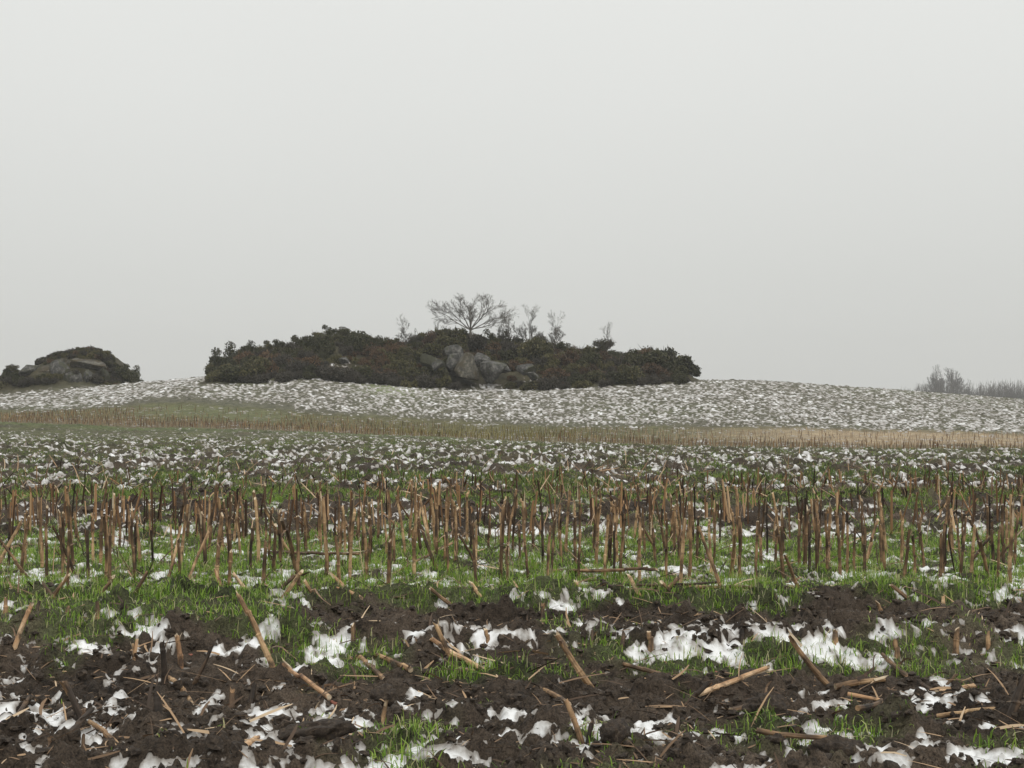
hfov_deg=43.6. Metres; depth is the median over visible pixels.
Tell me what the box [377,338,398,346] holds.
ragged bush
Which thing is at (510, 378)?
heather bush
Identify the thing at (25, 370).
boulder
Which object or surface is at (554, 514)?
stubble stalk
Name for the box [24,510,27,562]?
stubble stalk
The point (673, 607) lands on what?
cut stump
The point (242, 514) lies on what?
stubble stalk
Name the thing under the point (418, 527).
stubble stalk
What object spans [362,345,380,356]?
heather bush
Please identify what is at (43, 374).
gorse bush
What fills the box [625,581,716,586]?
stalk piece
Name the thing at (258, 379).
twiggy bush
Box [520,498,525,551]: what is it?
stubble stalk
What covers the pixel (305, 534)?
stubble stalk
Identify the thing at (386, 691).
earth clod
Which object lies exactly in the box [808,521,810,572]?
stubble stalk
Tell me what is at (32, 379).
twiggy bush
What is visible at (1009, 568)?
stubble stalk
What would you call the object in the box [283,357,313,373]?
twiggy bush
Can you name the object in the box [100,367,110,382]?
boulder
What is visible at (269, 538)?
stubble stalk
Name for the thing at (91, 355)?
scrub bush
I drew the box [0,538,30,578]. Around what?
stubble stalk
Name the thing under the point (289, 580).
stalk piece
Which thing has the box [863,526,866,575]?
stubble stalk
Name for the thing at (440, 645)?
stalk piece
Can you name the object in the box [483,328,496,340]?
ragged bush
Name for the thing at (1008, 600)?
stalk piece
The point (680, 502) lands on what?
stubble stalk
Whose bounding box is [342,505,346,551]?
stubble stalk
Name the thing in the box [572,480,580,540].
stubble stalk
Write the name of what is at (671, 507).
stubble stalk
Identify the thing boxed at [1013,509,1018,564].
stubble stalk
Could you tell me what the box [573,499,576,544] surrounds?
stubble stalk
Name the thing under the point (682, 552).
stubble stalk
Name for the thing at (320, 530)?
stubble stalk
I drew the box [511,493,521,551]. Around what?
stubble stalk
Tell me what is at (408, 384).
scrub bush
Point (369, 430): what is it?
stubble
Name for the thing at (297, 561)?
stubble stalk
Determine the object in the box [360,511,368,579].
stubble stalk
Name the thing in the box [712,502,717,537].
stubble stalk
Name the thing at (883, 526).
stubble stalk
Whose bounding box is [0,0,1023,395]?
sky
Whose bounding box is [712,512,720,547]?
stubble stalk
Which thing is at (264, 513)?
stubble stalk
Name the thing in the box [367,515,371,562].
stubble stalk
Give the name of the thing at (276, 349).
gorse bush
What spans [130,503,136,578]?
stubble stalk
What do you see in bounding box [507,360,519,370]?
heather bush
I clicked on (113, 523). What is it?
stubble stalk
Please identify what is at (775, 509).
stubble stalk
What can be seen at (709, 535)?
stubble stalk
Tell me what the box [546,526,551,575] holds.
stubble stalk
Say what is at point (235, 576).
stalk piece
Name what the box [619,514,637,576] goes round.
stubble stalk
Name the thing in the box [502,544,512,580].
stubble stalk
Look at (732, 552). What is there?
stubble stalk
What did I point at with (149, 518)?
stubble stalk
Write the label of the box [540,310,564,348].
bare sapling
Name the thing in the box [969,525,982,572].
stubble stalk
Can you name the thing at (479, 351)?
heather bush
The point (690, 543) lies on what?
stubble stalk
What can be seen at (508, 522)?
stubble stalk
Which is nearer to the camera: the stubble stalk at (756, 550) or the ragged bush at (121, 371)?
the stubble stalk at (756, 550)
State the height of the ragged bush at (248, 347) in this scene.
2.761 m
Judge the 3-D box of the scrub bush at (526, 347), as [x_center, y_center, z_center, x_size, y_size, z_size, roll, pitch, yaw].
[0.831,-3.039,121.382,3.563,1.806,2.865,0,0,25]
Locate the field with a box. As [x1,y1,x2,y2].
[0,346,1023,767]
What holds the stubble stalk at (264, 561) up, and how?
on the field
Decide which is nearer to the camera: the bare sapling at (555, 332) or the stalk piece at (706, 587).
the stalk piece at (706, 587)
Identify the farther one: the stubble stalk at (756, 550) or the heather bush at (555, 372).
the heather bush at (555, 372)
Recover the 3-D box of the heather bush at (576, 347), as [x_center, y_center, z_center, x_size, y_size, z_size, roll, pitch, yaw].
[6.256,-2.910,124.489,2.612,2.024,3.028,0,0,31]
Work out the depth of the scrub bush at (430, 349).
118.91 m
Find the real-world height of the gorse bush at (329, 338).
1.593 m
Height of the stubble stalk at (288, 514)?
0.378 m
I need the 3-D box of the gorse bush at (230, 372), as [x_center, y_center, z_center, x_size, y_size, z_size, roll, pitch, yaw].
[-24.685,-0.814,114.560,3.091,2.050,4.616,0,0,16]
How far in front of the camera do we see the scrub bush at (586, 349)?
123.43 m
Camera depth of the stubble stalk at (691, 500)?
8.12 m
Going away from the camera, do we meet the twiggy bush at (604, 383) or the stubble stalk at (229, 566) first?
the stubble stalk at (229, 566)
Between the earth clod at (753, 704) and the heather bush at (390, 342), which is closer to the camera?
the earth clod at (753, 704)
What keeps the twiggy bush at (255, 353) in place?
on the field
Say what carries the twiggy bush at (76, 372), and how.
on the field
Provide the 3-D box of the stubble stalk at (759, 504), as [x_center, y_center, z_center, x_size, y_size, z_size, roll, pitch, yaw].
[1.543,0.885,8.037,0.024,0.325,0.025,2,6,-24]
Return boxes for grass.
[0,431,1023,497]
[0,482,1023,767]
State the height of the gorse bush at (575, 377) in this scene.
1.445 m
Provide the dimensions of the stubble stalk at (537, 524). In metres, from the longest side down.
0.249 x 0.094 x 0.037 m
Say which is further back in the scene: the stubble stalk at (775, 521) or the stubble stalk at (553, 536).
the stubble stalk at (775, 521)
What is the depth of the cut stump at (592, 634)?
4.67 m
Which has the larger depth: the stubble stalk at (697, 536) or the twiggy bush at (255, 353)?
the twiggy bush at (255, 353)
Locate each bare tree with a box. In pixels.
[426,293,518,339]
[927,365,946,390]
[944,368,971,391]
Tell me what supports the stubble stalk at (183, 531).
on the field
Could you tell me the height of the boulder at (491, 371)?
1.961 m
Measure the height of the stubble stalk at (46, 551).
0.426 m
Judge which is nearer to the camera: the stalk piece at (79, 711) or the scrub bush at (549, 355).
the stalk piece at (79, 711)
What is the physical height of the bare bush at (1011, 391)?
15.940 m
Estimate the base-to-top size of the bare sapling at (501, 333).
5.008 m
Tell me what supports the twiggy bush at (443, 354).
on the field
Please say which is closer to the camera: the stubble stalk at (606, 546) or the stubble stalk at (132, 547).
the stubble stalk at (132, 547)
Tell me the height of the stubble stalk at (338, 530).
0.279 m
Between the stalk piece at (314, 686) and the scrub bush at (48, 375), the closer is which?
the stalk piece at (314, 686)
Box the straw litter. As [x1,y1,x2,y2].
[0,440,1023,767]
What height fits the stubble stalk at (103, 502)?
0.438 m
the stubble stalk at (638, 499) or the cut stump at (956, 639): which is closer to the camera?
the cut stump at (956, 639)
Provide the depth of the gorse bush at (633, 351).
121.42 m
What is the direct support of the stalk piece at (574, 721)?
on the field
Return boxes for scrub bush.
[33,373,52,379]
[51,373,63,379]
[86,352,94,358]
[204,371,222,381]
[330,354,342,362]
[385,356,417,372]
[400,379,418,387]
[415,341,443,357]
[424,375,452,387]
[487,354,496,360]
[515,337,528,346]
[516,343,531,356]
[542,351,565,359]
[565,343,593,354]
[572,378,593,388]
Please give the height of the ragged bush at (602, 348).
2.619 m
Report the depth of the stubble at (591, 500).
9.58 m
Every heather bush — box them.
[236,350,264,364]
[260,349,280,358]
[301,353,323,366]
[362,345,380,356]
[368,348,388,360]
[374,365,397,374]
[376,344,389,351]
[383,337,401,346]
[390,343,405,353]
[421,330,438,346]
[463,349,485,355]
[483,340,501,352]
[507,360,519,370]
[507,375,516,380]
[541,364,570,379]
[553,349,580,365]
[570,345,583,354]
[595,348,610,358]
[637,347,650,354]
[641,361,669,376]
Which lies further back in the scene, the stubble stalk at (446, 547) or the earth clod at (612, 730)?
the stubble stalk at (446, 547)
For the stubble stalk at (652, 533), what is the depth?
6.90 m
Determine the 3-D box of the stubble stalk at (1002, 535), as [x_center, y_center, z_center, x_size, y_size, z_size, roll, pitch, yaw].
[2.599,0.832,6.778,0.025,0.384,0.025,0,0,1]
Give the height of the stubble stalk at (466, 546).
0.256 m
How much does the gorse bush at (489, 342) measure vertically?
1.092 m
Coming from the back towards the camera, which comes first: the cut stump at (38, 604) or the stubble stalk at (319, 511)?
the stubble stalk at (319, 511)
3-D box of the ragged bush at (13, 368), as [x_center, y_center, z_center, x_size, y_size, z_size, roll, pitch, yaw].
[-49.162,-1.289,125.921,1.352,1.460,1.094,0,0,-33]
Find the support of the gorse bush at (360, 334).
on the field
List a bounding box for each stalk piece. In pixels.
[2,602,33,649]
[17,695,30,715]
[42,581,55,598]
[45,707,101,746]
[50,571,70,598]
[59,681,86,720]
[81,733,84,750]
[87,719,117,741]
[100,574,114,593]
[118,638,139,659]
[133,571,147,592]
[159,640,167,685]
[168,675,193,704]
[175,633,183,668]
[192,645,212,684]
[214,568,221,586]
[232,571,246,590]
[236,591,295,667]
[245,735,259,746]
[248,551,359,555]
[280,569,317,598]
[281,573,301,590]
[281,657,354,699]
[299,680,329,697]
[303,579,329,604]
[328,571,343,587]
[336,587,362,599]
[348,654,384,679]
[364,700,387,724]
[368,651,412,672]
[394,541,452,573]
[429,586,450,604]
[430,637,483,669]
[433,620,453,657]
[468,581,481,596]
[533,685,571,704]
[553,567,658,572]
[554,629,593,687]
[561,698,584,744]
[585,720,599,745]
[622,662,672,676]
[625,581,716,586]
[626,573,640,595]
[660,580,678,599]
[668,576,679,587]
[684,681,708,705]
[686,585,765,590]
[699,665,770,696]
[729,681,771,711]
[756,703,855,739]
[780,717,799,732]
[788,630,829,685]
[834,654,888,689]
[847,692,882,702]
[855,694,882,710]
[875,601,882,612]
[881,652,938,691]
[889,583,917,598]
[927,672,957,685]
[936,707,994,717]
[938,683,976,690]
[941,596,944,604]
[1005,592,1018,605]
[1006,673,1023,719]
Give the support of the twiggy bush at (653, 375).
on the field
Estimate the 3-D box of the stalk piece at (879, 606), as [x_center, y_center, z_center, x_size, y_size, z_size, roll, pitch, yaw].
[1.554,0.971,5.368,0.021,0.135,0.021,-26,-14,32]
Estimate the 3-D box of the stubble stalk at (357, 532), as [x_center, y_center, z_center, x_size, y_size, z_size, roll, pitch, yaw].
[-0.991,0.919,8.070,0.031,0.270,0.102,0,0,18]
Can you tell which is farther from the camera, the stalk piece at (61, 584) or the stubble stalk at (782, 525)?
the stubble stalk at (782, 525)
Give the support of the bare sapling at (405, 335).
on the field
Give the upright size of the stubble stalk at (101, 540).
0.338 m
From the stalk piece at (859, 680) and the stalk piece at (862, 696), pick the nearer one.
the stalk piece at (862, 696)
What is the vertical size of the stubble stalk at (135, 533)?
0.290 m
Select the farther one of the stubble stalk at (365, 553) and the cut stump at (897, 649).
the stubble stalk at (365, 553)
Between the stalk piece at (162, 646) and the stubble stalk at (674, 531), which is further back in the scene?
the stubble stalk at (674, 531)
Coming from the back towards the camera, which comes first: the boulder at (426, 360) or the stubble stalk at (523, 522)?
the boulder at (426, 360)
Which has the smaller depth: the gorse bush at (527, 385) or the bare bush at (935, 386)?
the gorse bush at (527, 385)
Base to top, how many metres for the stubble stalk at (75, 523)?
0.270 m
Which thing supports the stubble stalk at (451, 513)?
on the field
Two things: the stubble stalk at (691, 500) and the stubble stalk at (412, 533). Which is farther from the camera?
the stubble stalk at (691, 500)
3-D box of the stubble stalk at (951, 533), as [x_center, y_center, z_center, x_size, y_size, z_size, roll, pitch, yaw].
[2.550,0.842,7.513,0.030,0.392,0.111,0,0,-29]
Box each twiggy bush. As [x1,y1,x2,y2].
[17,376,31,386]
[22,376,41,384]
[41,376,58,383]
[65,369,79,374]
[67,352,76,358]
[85,372,102,383]
[108,377,121,383]
[236,374,252,383]
[251,371,270,383]
[253,347,273,355]
[267,370,276,378]
[274,369,293,382]
[278,339,301,353]
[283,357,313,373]
[291,370,302,379]
[314,363,353,381]
[328,363,353,376]
[342,368,367,383]
[367,373,389,384]
[385,375,405,386]
[406,372,441,387]
[437,348,445,357]
[447,379,461,389]
[454,332,488,349]
[481,349,496,354]
[498,338,519,357]
[515,379,524,387]
[536,375,558,390]
[558,380,571,389]
[596,377,615,387]
[603,353,625,365]
[636,375,662,385]
[646,372,658,379]
[660,374,672,381]
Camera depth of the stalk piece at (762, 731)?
3.39 m
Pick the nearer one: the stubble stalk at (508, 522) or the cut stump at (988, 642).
the cut stump at (988, 642)
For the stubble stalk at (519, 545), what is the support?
on the field
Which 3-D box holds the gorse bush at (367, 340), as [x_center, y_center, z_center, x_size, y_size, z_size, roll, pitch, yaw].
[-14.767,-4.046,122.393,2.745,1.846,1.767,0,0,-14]
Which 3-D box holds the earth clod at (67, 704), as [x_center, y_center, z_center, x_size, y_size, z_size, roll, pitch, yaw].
[-1.369,1.015,3.970,0.091,0.068,0.094,2,0,12]
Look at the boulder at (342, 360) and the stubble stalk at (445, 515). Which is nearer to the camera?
the stubble stalk at (445, 515)
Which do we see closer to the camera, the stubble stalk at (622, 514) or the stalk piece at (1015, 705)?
the stalk piece at (1015, 705)
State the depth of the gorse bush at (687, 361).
118.44 m
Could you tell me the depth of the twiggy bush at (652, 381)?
113.67 m
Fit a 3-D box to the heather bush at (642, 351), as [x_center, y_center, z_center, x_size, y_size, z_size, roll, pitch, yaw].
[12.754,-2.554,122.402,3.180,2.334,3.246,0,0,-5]
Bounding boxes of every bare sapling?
[396,315,419,344]
[496,309,517,344]
[511,304,543,339]
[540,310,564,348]
[593,323,615,352]
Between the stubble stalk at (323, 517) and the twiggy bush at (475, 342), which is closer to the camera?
the stubble stalk at (323, 517)
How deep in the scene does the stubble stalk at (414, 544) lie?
6.29 m
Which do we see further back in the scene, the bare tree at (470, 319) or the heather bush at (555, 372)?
the bare tree at (470, 319)
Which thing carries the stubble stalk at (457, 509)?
on the field
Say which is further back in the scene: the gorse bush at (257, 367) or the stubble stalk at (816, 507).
the gorse bush at (257, 367)
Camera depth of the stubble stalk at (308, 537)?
8.16 m
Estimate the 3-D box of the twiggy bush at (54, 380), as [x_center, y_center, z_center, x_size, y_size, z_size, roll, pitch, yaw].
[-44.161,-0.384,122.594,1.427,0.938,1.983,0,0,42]
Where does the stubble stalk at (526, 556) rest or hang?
on the field
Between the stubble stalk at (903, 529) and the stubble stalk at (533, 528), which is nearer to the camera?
the stubble stalk at (903, 529)
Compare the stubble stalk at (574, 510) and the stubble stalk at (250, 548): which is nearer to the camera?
the stubble stalk at (250, 548)
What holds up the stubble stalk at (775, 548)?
on the field
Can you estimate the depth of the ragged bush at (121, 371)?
125.84 m
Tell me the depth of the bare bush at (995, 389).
596.31 m
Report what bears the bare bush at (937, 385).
on the field
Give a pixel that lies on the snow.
(462, 752)
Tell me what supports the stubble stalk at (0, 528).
on the field
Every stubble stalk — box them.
[0,487,9,574]
[0,519,22,564]
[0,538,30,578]
[7,506,10,565]
[11,515,30,575]
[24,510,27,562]
[37,495,43,566]
[42,500,48,576]
[49,507,64,576]
[52,526,75,574]
[56,486,72,541]
[61,511,65,563]
[66,506,74,564]
[66,530,70,588]
[72,511,78,540]
[85,530,89,578]
[90,512,94,563]
[99,481,112,539]
[99,511,102,563]
[103,516,108,581]
[105,516,108,542]
[108,511,117,586]
[112,493,115,545]
[118,496,126,546]
[127,504,130,543]
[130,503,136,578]
[134,521,136,569]
[135,514,141,564]
[139,501,150,540]
[150,529,153,566]
[167,525,181,576]
[170,525,172,560]
[170,537,180,572]
[174,481,189,539]
[178,497,183,535]
[180,499,191,565]
[187,526,210,578]
[190,504,201,546]
[200,511,207,564]
[207,496,210,539]
[208,485,226,550]
[215,512,223,573]
[217,497,225,550]
[217,499,227,551]
[222,549,236,585]
[225,490,243,563]
[227,498,231,565]
[232,485,244,542]
[233,493,241,540]
[235,518,240,554]
[249,490,260,547]
[249,528,253,569]
[252,497,260,561]
[261,482,266,539]
[261,539,278,584]
[263,506,289,550]
[267,509,272,559]
[267,523,276,571]
[276,507,288,562]
[280,517,300,578]
[285,494,290,542]
[295,516,300,589]
[302,508,307,551]
[303,504,309,540]
[318,491,321,539]
[319,512,321,550]
[320,491,328,575]
[334,535,342,586]
[337,505,348,538]
[339,515,346,551]
[340,505,348,531]
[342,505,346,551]
[347,493,358,558]
[348,508,360,578]
[354,508,359,539]
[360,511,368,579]
[361,496,368,551]
[367,497,372,551]
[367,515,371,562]
[377,481,390,540]
[377,539,404,583]
[384,484,391,537]
[384,517,387,552]
[384,530,393,576]
[392,520,395,561]
[395,495,405,551]
[402,479,412,537]
[403,486,421,549]
[409,527,425,564]
[412,504,431,573]
[417,517,437,569]
[419,492,430,546]
[430,498,434,546]
[434,509,443,554]
[435,486,438,537]
[443,487,448,539]
[443,496,464,559]
[444,501,448,552]
[445,532,448,572]
[448,500,456,560]
[449,478,453,538]
[455,532,478,565]
[456,506,466,553]
[466,490,469,541]
[468,499,471,549]
[472,519,483,581]
[474,520,477,568]
[487,514,490,548]
[494,499,505,561]
[498,488,516,564]
[499,504,516,577]
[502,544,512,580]
[507,503,510,535]
[509,540,541,579]
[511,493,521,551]
[518,524,520,560]
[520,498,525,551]
[524,491,525,531]
[531,507,536,547]
[535,517,540,534]
[540,500,544,562]
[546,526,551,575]
[550,512,561,571]
[552,510,555,547]
[557,530,562,563]
[558,504,560,540]
[559,517,561,549]
[564,487,570,551]
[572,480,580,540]
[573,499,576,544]
[573,516,576,563]
[577,529,581,577]
[584,486,597,548]
[592,504,601,564]
[602,500,618,561]
[603,515,615,577]
[607,509,614,564]
[613,520,615,574]
[616,495,631,530]
[616,511,624,550]
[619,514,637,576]
[632,520,669,564]
[634,507,637,542]
[636,527,644,561]
[637,486,642,543]
[637,514,641,579]
[638,519,656,550]
[641,507,645,552]
[649,484,660,545]
[655,501,664,548]
[660,512,667,576]
[668,494,672,543]
[671,502,692,577]
[673,498,681,548]
[673,504,676,548]
[673,505,680,560]
[679,494,681,530]
[679,513,686,582]
[686,519,695,541]
[690,491,694,538]
[695,516,699,562]
[696,519,712,574]
[697,525,721,585]
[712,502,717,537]
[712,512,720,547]
[713,529,715,560]
[719,507,722,542]
[729,507,736,564]
[729,534,735,576]
[734,486,737,540]
[737,516,741,576]
[741,522,741,553]
[754,521,758,578]
[757,517,762,564]
[758,500,760,517]
[761,497,772,537]
[765,502,768,554]
[768,502,784,552]
[770,492,779,534]
[772,509,777,541]
[774,524,777,561]
[774,526,784,577]
[784,555,802,587]
[797,519,800,565]
[802,516,804,550]
[803,507,819,565]
[807,498,818,571]
[807,499,823,561]
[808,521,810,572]
[814,499,827,549]
[824,509,830,569]
[827,509,841,575]
[828,505,831,561]
[840,512,852,550]
[846,524,848,572]
[852,528,855,572]
[856,495,863,551]
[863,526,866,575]
[866,518,878,558]
[874,484,886,551]
[878,505,896,563]
[879,524,885,569]
[899,510,904,552]
[900,516,903,562]
[900,534,924,574]
[902,529,910,576]
[911,512,937,547]
[916,531,924,566]
[938,496,949,573]
[939,494,953,552]
[939,532,942,577]
[944,511,948,565]
[947,515,952,551]
[953,510,960,560]
[959,516,977,572]
[961,513,965,549]
[968,516,987,562]
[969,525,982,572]
[974,531,993,559]
[979,539,989,576]
[985,506,988,547]
[988,496,990,546]
[990,521,994,562]
[994,507,1008,546]
[995,526,1023,560]
[996,525,1001,578]
[1000,505,1004,565]
[1007,497,1014,583]
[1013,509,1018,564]
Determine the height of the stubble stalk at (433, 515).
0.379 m
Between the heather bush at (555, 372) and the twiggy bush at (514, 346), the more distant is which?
the twiggy bush at (514, 346)
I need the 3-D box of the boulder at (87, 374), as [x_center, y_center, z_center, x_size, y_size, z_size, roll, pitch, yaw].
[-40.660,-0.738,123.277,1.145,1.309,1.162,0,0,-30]
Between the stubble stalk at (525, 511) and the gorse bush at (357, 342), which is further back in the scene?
the gorse bush at (357, 342)
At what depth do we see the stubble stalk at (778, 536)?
6.32 m
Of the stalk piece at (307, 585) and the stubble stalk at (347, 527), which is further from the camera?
the stubble stalk at (347, 527)
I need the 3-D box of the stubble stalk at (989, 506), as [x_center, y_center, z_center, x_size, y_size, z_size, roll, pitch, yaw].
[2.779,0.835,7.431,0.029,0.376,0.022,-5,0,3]
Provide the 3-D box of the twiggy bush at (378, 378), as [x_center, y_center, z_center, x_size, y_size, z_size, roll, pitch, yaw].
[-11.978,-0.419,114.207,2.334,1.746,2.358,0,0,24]
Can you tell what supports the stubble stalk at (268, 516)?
on the field
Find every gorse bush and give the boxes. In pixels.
[1,370,19,376]
[34,357,46,364]
[36,373,51,378]
[203,361,232,369]
[205,366,219,373]
[208,353,236,365]
[218,364,251,381]
[232,345,258,356]
[243,356,271,378]
[271,345,281,354]
[301,335,327,352]
[302,370,321,378]
[312,334,332,341]
[331,332,354,341]
[341,335,367,351]
[345,333,371,346]
[351,364,371,380]
[352,330,377,345]
[410,354,420,362]
[411,342,422,348]
[416,366,448,377]
[430,327,465,340]
[433,332,468,350]
[440,325,468,336]
[483,340,500,345]
[497,347,515,360]
[503,382,517,388]
[517,336,549,360]
[519,380,540,390]
[567,372,584,385]
[586,370,606,382]
[606,368,630,384]
[617,363,645,383]
[621,354,654,367]
[624,349,642,357]
[625,352,638,364]
[640,345,679,357]
[642,347,669,365]
[668,353,695,371]
[674,374,686,384]
[688,364,701,376]
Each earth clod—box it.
[54,701,85,712]
[277,717,360,740]
[368,683,398,706]
[598,717,630,745]
[736,668,770,680]
[742,692,787,717]
[807,734,866,756]
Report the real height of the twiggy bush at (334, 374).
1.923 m
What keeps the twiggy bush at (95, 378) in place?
on the field
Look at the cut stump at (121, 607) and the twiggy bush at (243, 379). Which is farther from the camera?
the twiggy bush at (243, 379)
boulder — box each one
[19,365,40,375]
[40,365,48,372]
[49,360,69,374]
[58,357,70,363]
[63,370,82,382]
[70,358,106,369]
[83,370,92,382]
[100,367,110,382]
[338,357,348,363]
[420,353,445,368]
[432,362,443,370]
[444,345,463,357]
[446,353,460,375]
[454,352,479,379]
[474,352,490,366]
[480,361,506,382]
[501,362,510,372]
[515,364,535,375]
[526,372,538,380]
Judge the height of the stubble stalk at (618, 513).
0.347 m
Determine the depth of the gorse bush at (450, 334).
121.60 m
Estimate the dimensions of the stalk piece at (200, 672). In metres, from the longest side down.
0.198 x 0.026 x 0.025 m
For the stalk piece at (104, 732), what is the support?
on the field
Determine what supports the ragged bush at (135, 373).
on the field
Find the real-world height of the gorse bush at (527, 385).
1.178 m
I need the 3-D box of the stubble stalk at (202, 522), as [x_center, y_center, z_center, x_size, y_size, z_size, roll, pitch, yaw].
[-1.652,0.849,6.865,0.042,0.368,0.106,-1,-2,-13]
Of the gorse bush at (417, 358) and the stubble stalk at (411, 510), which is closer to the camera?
the stubble stalk at (411, 510)
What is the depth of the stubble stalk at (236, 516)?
8.14 m
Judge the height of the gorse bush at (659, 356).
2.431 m
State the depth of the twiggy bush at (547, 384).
114.07 m
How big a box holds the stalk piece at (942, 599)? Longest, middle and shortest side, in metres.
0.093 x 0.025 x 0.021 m
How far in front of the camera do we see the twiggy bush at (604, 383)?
113.61 m
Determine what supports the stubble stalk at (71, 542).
on the field
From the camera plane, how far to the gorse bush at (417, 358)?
119.01 m
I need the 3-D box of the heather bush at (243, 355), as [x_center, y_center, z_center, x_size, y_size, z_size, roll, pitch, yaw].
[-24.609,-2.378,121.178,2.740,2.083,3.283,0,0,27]
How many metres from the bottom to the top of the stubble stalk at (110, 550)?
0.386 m
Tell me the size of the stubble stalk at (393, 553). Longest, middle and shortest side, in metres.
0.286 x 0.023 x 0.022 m
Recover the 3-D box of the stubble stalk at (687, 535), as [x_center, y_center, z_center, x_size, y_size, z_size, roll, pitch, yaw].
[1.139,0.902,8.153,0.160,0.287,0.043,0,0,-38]
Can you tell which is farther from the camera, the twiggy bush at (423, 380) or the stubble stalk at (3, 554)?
the twiggy bush at (423, 380)
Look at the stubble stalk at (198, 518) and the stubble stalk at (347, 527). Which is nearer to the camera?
the stubble stalk at (198, 518)
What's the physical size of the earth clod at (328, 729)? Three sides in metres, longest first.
0.252 x 0.106 x 0.077 m
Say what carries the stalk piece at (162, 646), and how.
on the field
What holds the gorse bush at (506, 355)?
on the field
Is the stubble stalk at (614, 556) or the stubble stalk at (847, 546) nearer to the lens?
the stubble stalk at (847, 546)
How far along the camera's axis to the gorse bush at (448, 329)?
123.20 m
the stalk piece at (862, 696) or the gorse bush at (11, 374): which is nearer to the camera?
the stalk piece at (862, 696)
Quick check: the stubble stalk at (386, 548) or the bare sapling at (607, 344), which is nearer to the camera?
the stubble stalk at (386, 548)
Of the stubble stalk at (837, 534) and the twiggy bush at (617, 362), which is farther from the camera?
the twiggy bush at (617, 362)
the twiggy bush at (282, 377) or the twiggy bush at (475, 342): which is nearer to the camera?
the twiggy bush at (282, 377)
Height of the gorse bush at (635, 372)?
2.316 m
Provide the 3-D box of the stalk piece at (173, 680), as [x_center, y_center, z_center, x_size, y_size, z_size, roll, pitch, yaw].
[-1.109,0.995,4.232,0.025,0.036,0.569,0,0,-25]
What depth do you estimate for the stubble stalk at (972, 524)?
6.73 m
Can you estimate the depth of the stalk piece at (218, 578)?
5.69 m
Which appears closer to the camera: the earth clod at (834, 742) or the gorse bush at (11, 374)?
the earth clod at (834, 742)
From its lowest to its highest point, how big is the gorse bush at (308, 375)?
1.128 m
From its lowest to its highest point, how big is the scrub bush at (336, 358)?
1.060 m
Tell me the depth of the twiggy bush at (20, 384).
122.09 m
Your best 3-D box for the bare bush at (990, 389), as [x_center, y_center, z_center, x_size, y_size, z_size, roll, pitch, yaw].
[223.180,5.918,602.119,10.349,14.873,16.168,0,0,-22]
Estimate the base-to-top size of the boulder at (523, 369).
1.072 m
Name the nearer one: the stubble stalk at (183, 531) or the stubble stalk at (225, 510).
the stubble stalk at (183, 531)
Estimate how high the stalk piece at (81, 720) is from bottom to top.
0.079 m
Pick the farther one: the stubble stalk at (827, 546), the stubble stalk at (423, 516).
the stubble stalk at (423, 516)
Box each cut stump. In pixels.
[3,596,7,613]
[36,599,41,610]
[65,606,70,616]
[95,601,99,619]
[119,601,123,616]
[153,686,161,713]
[229,687,234,708]
[248,682,256,703]
[351,622,356,640]
[484,628,489,643]
[540,603,545,621]
[589,629,597,643]
[620,631,629,648]
[647,631,653,651]
[671,602,675,613]
[740,629,743,644]
[800,603,806,616]
[827,598,832,618]
[832,629,837,644]
[893,639,899,659]
[952,627,959,653]
[985,631,990,649]
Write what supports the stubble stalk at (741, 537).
on the field
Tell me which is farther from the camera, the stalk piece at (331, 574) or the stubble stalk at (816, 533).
the stubble stalk at (816, 533)
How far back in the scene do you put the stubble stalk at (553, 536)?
6.29 m
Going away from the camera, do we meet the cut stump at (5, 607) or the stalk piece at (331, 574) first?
the cut stump at (5, 607)
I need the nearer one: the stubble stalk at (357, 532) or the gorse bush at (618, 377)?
the stubble stalk at (357, 532)
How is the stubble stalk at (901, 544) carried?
on the field
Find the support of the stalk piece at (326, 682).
on the field
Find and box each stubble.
[0,404,1023,448]
[0,461,1023,538]
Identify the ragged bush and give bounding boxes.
[5,364,18,372]
[109,363,131,381]
[123,365,143,382]
[211,341,236,357]
[242,340,259,351]
[255,340,273,352]
[269,339,285,351]
[290,335,304,346]
[322,325,337,336]
[335,326,352,335]
[370,335,389,346]
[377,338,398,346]
[408,334,424,343]
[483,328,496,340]
[507,336,524,343]
[556,341,570,350]
[592,338,613,352]
[608,349,621,357]
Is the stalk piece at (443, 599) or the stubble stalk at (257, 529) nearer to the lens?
the stalk piece at (443, 599)
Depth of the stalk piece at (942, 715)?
3.75 m
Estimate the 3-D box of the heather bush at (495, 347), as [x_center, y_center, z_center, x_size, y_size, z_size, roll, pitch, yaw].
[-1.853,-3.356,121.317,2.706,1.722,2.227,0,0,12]
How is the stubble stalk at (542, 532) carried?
on the field
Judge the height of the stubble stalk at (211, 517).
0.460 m
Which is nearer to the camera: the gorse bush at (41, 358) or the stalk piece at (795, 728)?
the stalk piece at (795, 728)
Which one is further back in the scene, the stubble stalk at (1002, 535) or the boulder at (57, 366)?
the boulder at (57, 366)
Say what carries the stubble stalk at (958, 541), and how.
on the field
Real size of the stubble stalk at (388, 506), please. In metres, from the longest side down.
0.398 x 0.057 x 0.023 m
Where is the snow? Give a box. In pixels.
[0,362,1023,767]
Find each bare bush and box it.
[913,378,950,392]
[918,382,939,391]
[924,381,946,391]
[937,380,956,393]
[944,377,966,393]
[949,383,971,394]
[970,382,1001,396]
[972,379,1001,396]
[973,383,992,395]
[985,381,1008,396]
[998,382,1023,397]
[1003,378,1021,396]
[1003,381,1021,397]
[1009,379,1023,398]
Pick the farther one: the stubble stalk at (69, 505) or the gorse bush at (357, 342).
the gorse bush at (357, 342)

